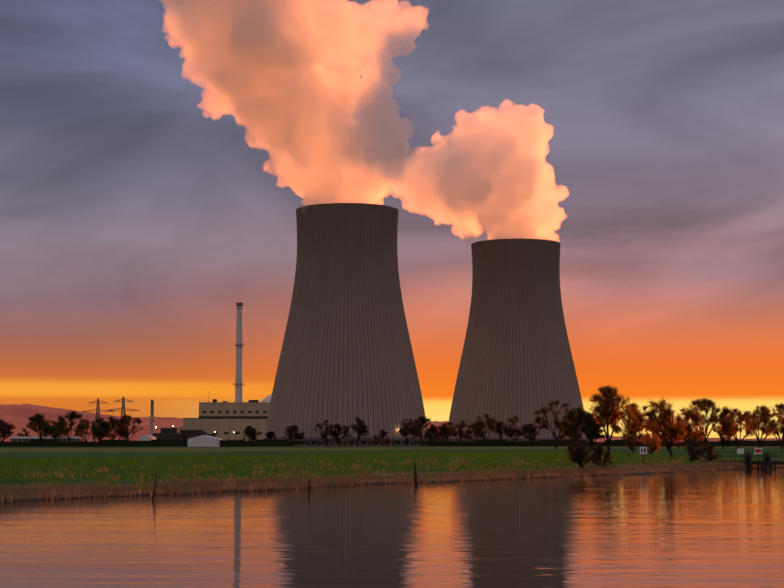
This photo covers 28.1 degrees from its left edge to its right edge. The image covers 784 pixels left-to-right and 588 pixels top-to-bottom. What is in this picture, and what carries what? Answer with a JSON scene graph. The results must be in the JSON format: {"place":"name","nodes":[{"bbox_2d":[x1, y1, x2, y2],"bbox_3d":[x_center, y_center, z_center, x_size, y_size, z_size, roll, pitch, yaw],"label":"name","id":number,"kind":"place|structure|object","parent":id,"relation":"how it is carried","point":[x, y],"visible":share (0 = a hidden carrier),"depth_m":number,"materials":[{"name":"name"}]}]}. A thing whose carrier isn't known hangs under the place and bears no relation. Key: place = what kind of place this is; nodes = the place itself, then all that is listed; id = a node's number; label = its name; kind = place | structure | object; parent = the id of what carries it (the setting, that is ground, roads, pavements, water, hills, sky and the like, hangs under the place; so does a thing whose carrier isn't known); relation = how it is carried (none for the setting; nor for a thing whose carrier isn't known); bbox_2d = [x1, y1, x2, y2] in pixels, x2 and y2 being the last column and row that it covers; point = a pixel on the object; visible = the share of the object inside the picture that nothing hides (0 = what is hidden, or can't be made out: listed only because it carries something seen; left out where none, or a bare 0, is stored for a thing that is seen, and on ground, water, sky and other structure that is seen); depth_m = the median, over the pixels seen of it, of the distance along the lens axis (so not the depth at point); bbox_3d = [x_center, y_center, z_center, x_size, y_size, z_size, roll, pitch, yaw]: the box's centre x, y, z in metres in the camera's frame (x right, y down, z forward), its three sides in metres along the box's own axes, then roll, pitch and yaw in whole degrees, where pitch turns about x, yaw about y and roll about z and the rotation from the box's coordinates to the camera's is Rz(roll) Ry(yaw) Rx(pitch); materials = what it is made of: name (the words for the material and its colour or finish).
{"place":"outdoors","nodes":[
{"label":"outdoors","id":0,"kind":"place"},
{"bbox_2d":[261,394,271,401],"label":"reactor dome","id":1,"kind":"structure","parent":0,"point":[267,399],"depth_m":1198.89,"materials":[{"name":"grey concrete"}]},
{"bbox_2d":[0,428,775,441],"bbox_3d":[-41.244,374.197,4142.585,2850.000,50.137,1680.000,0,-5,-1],"label":"hill","id":2,"kind":"structure","parent":0,"point":[136,435],"depth_m":3629.91,"materials":[{"name":"black"}]},
{"bbox_2d":[0,404,781,440],"bbox_3d":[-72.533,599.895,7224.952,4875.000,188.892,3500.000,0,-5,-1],"label":"hill","id":3,"kind":"structure","parent":0,"point":[16,415],"depth_m":6292.36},
{"bbox_2d":[0,468,783,587],"bbox_3d":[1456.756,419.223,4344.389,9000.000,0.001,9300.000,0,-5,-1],"label":"river water","id":4,"kind":"structure","parent":0,"point":[710,529],"depth_m":49.08,"materials":[{"name":"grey liquid"}]},
{"bbox_2d":[0,446,783,502],"bbox_3d":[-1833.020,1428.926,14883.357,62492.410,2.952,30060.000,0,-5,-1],"label":"ground","id":5,"kind":"structure","parent":0,"point":[20,453],"depth_m":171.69,"materials":[{"name":"green plant"}]},
{"bbox_2d":[0,418,15,440],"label":"tree","id":6,"kind":"object","parent":5,"relation":"on","point":[6,428],"visible":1,"depth_m":894.39,"materials":[{"name":"brown plant"}]},
{"bbox_2d":[16,428,31,435],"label":"tree","id":7,"kind":"object","parent":5,"relation":"on","point":[25,432],"visible":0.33,"depth_m":1090.92,"materials":[{"name":"brown plant"}]},
{"bbox_2d":[26,413,56,446],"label":"tree","id":8,"kind":"object","parent":5,"relation":"on","point":[46,428],"visible":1,"depth_m":842.40,"materials":[{"name":"green plant"}]},
{"bbox_2d":[10,436,83,441],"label":"long shed","id":9,"kind":"structure","parent":5,"relation":"on","point":[27,438],"depth_m":992.99,"materials":[{"name":"grey metal"}]},
{"bbox_2d":[50,429,64,439],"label":"tree","id":10,"kind":"object","parent":5,"relation":"on","point":[54,435],"visible":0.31,"depth_m":991.28,"materials":[{"name":"green plant"}]},
{"bbox_2d":[52,411,89,446],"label":"tree","id":11,"kind":"object","parent":5,"relation":"on","point":[62,427],"visible":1,"depth_m":795.00,"materials":[{"name":"brown plant"}]},
{"bbox_2d":[75,419,95,441],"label":"tree","id":12,"kind":"object","parent":5,"relation":"on","point":[87,421],"visible":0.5,"depth_m":893.67,"materials":[{"name":"brown plant"}]},
{"bbox_2d":[82,398,112,441],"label":"pylon","id":13,"kind":"object","parent":5,"relation":"on","point":[98,409],"visible":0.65,"depth_m":2089.73,"materials":[{"name":"grey metal"}]},
{"bbox_2d":[88,417,112,446],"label":"tree","id":14,"kind":"object","parent":5,"relation":"on","point":[102,431],"visible":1,"depth_m":773.67,"materials":[{"name":"green plant"}]},
{"bbox_2d":[100,416,119,446],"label":"tree","id":15,"kind":"object","parent":5,"relation":"on","point":[112,424],"visible":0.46,"depth_m":813.12,"materials":[{"name":"brown plant"}]},
{"bbox_2d":[107,396,138,439],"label":"pylon","id":16,"kind":"object","parent":5,"relation":"on","point":[123,399],"visible":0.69,"depth_m":1890.82,"materials":[{"name":"grey metal"}]},
{"bbox_2d":[115,414,142,446],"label":"tree","id":17,"kind":"object","parent":5,"relation":"on","point":[122,431],"visible":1,"depth_m":754.25,"materials":[{"name":"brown plant"}]},
{"bbox_2d":[139,435,155,440],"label":"white hall","id":18,"kind":"structure","parent":5,"relation":"on","point":[146,438],"depth_m":993.92,"materials":[{"name":"white metal"}]},
{"bbox_2d":[150,400,153,435],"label":"boiler chimney","id":19,"kind":"object","parent":5,"relation":"on","point":[152,419],"visible":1,"depth_m":1292.78,"materials":[{"name":"white concrete"}]},
{"bbox_2d":[188,435,221,446],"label":"white hall","id":20,"kind":"structure","parent":5,"relation":"on","point":[204,441],"depth_m":894.61,"materials":[{"name":"white metal"}]},
{"bbox_2d":[179,399,269,440],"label":"power plant building","id":21,"kind":"structure","parent":5,"relation":"on","point":[222,422],"depth_m":1145.08,"materials":[{"name":"beige concrete"}]},
{"bbox_2d":[202,401,266,433],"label":"windows","id":22,"kind":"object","parent":21,"relation":"in","point":[233,412],"visible":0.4,"depth_m":1145.28,"materials":[{"name":"grey glass"}]},
{"bbox_2d":[234,302,243,401],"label":"vent stack","id":23,"kind":"object","parent":21,"relation":"on","point":[238,378],"visible":0.96,"depth_m":1171.49,"materials":[{"name":"white concrete"}]},
{"bbox_2d":[243,425,258,446],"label":"tree","id":24,"kind":"object","parent":5,"relation":"on","point":[249,431],"visible":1,"depth_m":855.17,"materials":[{"name":"green plant"}]},
{"bbox_2d":[266,431,276,446],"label":"tree","id":25,"kind":"object","parent":5,"relation":"on","point":[269,435],"visible":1,"depth_m":855.28,"materials":[{"name":"green plant"}]},
{"bbox_2d":[151,465,417,498],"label":"wooden posts","id":26,"kind":"object","parent":5,"relation":"on","point":[415,479],"visible":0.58,"depth_m":93.86,"materials":[{"name":"brown wood"}]},
{"bbox_2d":[283,424,305,446],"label":"tree","id":27,"kind":"object","parent":5,"relation":"on","point":[292,430],"visible":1,"depth_m":875.92,"materials":[{"name":"green plant"}]},
{"bbox_2d":[152,428,445,440],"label":"switchgear sheds","id":28,"kind":"object","parent":5,"relation":"on","point":[168,434],"visible":0.35,"depth_m":1093.74,"materials":[{"name":"grey metal"}]},
{"bbox_2d":[314,420,339,446],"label":"tree","id":29,"kind":"object","parent":5,"relation":"on","point":[327,432],"visible":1,"depth_m":879.21,"materials":[{"name":"brown plant"}]},
{"bbox_2d":[328,423,349,446],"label":"tree","id":30,"kind":"object","parent":5,"relation":"on","point":[337,425],"visible":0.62,"depth_m":886.37,"materials":[{"name":"brown plant"}]},
{"bbox_2d":[263,203,427,446],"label":"cooling tower","id":31,"kind":"structure","parent":5,"relation":"on","point":[346,357],"depth_m":942.29,"materials":[{"name":"concrete"}]},
{"bbox_2d":[343,417,370,446],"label":"tree","id":32,"kind":"object","parent":5,"relation":"on","point":[361,429],"visible":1,"depth_m":883.31,"materials":[{"name":"green plant"}]},
{"bbox_2d":[373,429,389,445],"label":"tree","id":33,"kind":"object","parent":5,"relation":"on","point":[383,433],"visible":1,"depth_m":876.05,"materials":[{"name":"plant"}]},
{"bbox_2d":[0,459,783,502],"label":"reeds","id":34,"kind":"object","parent":5,"relation":"on","point":[298,481],"depth_m":106.05,"materials":[{"name":"brown plant"}]},
{"bbox_2d":[0,439,783,446],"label":"hedge","id":35,"kind":"object","parent":5,"relation":"on","point":[184,443],"visible":0.56,"depth_m":915.10,"materials":[{"name":"green plant"}]},
{"bbox_2d":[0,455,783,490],"bbox_3d":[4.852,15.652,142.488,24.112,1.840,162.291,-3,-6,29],"label":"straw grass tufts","id":36,"kind":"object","parent":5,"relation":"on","point":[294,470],"depth_m":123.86,"materials":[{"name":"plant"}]},
{"bbox_2d":[397,418,417,446],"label":"tree","id":37,"kind":"object","parent":5,"relation":"on","point":[404,431],"visible":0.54,"depth_m":864.68,"materials":[{"name":"brown plant"}]},
{"bbox_2d":[407,415,430,446],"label":"tree","id":38,"kind":"object","parent":5,"relation":"on","point":[415,430],"visible":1,"depth_m":795.48,"materials":[{"name":"brown plant"}]},
{"bbox_2d":[423,424,441,446],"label":"tree","id":39,"kind":"object","parent":5,"relation":"on","point":[432,429],"visible":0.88,"depth_m":893.73,"materials":[{"name":"brown plant"}]},
{"bbox_2d":[437,422,458,446],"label":"tree","id":40,"kind":"object","parent":5,"relation":"on","point":[447,433],"visible":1,"depth_m":814.16,"materials":[{"name":"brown plant"}]},
{"bbox_2d":[448,420,469,446],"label":"tree","id":41,"kind":"object","parent":5,"relation":"on","point":[462,425],"visible":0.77,"depth_m":894.65,"materials":[{"name":"brown plant"}]},
{"bbox_2d":[465,425,482,441],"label":"tree","id":42,"kind":"object","parent":5,"relation":"on","point":[469,432],"visible":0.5,"depth_m":945.47,"materials":[{"name":"brown plant"}]},
{"bbox_2d":[469,412,499,446],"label":"tree","id":43,"kind":"object","parent":5,"relation":"on","point":[489,425],"visible":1,"depth_m":894.98,"materials":[{"name":"brown plant"}]},
{"bbox_2d":[493,421,507,445],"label":"tree","id":44,"kind":"object","parent":5,"relation":"on","point":[499,430],"visible":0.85,"depth_m":946.13,"materials":[{"name":"plant"}]},
{"bbox_2d":[502,415,527,446],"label":"tree","id":45,"kind":"object","parent":5,"relation":"on","point":[509,432],"visible":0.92,"depth_m":915.14,"materials":[{"name":"brown plant"}]},
{"bbox_2d":[445,238,588,441],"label":"cooling tower","id":46,"kind":"structure","parent":5,"relation":"on","point":[517,359],"depth_m":1092.49,"materials":[{"name":"concrete"}]},
{"bbox_2d":[521,423,539,446],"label":"tree","id":47,"kind":"object","parent":5,"relation":"on","point":[531,428],"visible":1,"depth_m":894.58,"materials":[{"name":"brown plant"}]},
{"bbox_2d":[532,400,577,447],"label":"tree","id":48,"kind":"object","parent":5,"relation":"on","point":[556,422],"visible":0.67,"depth_m":519.14,"materials":[{"name":"brown plant"}]},
{"bbox_2d":[559,422,583,443],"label":"tree","id":49,"kind":"object","parent":5,"relation":"on","point":[562,437],"visible":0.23,"depth_m":597.69,"materials":[{"name":"plant"}]},
{"bbox_2d":[560,406,590,444],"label":"tree","id":50,"kind":"object","parent":5,"relation":"on","point":[571,418],"visible":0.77,"depth_m":467.72,"materials":[{"name":"green plant"}]},
{"bbox_2d":[565,438,595,470],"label":"shrub","id":51,"kind":"object","parent":5,"relation":"on","point":[580,457],"visible":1,"depth_m":144.91,"materials":[{"name":"green plant"}]},
{"bbox_2d":[578,413,605,447],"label":"tree","id":52,"kind":"object","parent":5,"relation":"on","point":[591,429],"visible":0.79,"depth_m":398.25,"materials":[{"name":"green plant"}]},
{"bbox_2d":[587,444,612,467],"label":"shrub","id":53,"kind":"object","parent":5,"relation":"on","point":[599,449],"visible":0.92,"depth_m":148.76,"materials":[{"name":"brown plant"}]},
{"bbox_2d":[588,384,638,450],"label":"tree","id":54,"kind":"object","parent":5,"relation":"on","point":[607,412],"visible":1,"depth_m":325.89,"materials":[{"name":"brown plant"}]},
{"bbox_2d":[609,402,644,439],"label":"tree","id":55,"kind":"object","parent":5,"relation":"on","point":[629,425],"visible":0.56,"depth_m":417.21,"materials":[{"name":"brown plant"}]},
{"bbox_2d":[621,430,644,452],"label":"shrub","id":56,"kind":"object","parent":5,"relation":"on","point":[630,443],"visible":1,"depth_m":259.01,"materials":[{"name":"brown plant"}]},
{"bbox_2d":[625,421,648,445],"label":"tree","id":57,"kind":"object","parent":5,"relation":"on","point":[640,434],"visible":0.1,"depth_m":596.44,"materials":[{"name":"brown plant"}]},
{"bbox_2d":[639,446,647,463],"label":"navigation sign","id":58,"kind":"object","parent":5,"relation":"on","point":[643,450],"visible":0.96,"depth_m":165.02,"materials":[{"name":"white metal"}]},
{"bbox_2d":[641,432,660,453],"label":"shrub","id":59,"kind":"object","parent":5,"relation":"on","point":[653,446],"visible":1,"depth_m":228.65,"materials":[{"name":"brown plant"}]},
{"bbox_2d":[630,404,677,442],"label":"tree","id":60,"kind":"object","parent":5,"relation":"on","point":[651,418],"visible":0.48,"depth_m":375.84,"materials":[{"name":"brown plant"}]},
{"bbox_2d":[649,416,686,450],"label":"tree","id":61,"kind":"object","parent":5,"relation":"on","point":[656,431],"visible":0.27,"depth_m":298.49,"materials":[{"name":"brown plant"}]},
{"bbox_2d":[648,395,688,457],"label":"tree","id":62,"kind":"object","parent":5,"relation":"on","point":[666,414],"visible":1,"depth_m":212.98,"materials":[{"name":"brown plant"}]},
{"bbox_2d":[673,410,706,448],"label":"tree","id":63,"kind":"object","parent":5,"relation":"on","point":[693,417],"visible":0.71,"depth_m":418.47,"materials":[{"name":"brown plant"}]},
{"bbox_2d":[678,436,703,461],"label":"shrub","id":64,"kind":"object","parent":5,"relation":"on","point":[696,454],"visible":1,"depth_m":186.83,"materials":[{"name":"brown plant"}]},
{"bbox_2d":[676,397,730,448],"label":"tree","id":65,"kind":"object","parent":5,"relation":"on","point":[703,404],"visible":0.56,"depth_m":457.67,"materials":[{"name":"brown plant"}]},
{"bbox_2d":[699,443,720,460],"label":"shrub","id":66,"kind":"object","parent":5,"relation":"on","point":[709,449],"visible":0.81,"depth_m":190.67,"materials":[{"name":"brown plant"}]},
{"bbox_2d":[710,413,736,448],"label":"tree","id":67,"kind":"object","parent":5,"relation":"on","point":[725,422],"visible":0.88,"depth_m":476.70,"materials":[{"name":"brown plant"}]},
{"bbox_2d":[719,422,739,447],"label":"tree","id":68,"kind":"object","parent":5,"relation":"on","point":[730,436],"visible":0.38,"depth_m":617.18,"materials":[{"name":"brown plant"}]},
{"bbox_2d":[718,407,759,447],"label":"tree","id":69,"kind":"object","parent":5,"relation":"on","point":[736,412],"visible":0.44,"depth_m":498.32,"materials":[{"name":"brown plant"}]},
{"bbox_2d":[702,448,783,468],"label":"landing stage","id":70,"kind":"object","parent":5,"relation":"on","point":[766,463],"visible":0.6,"depth_m":185.12,"materials":[{"name":"brown"}]},
{"bbox_2d":[733,404,782,447],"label":"tree","id":71,"kind":"object","parent":5,"relation":"on","point":[764,410],"visible":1,"depth_m":467.67,"materials":[{"name":"brown plant"}]},
{"bbox_2d":[758,403,783,448],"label":"tree","id":72,"kind":"object","parent":5,"relation":"on","point":[780,409],"visible":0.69,"depth_m":479.01,"materials":[{"name":"brown plant"}]},
{"bbox_2d":[0,0,783,438],"label":"sky","id":73,"kind":"structure","parent":0,"point":[159,158],"materials":[{"name":"purple"}]}
]}

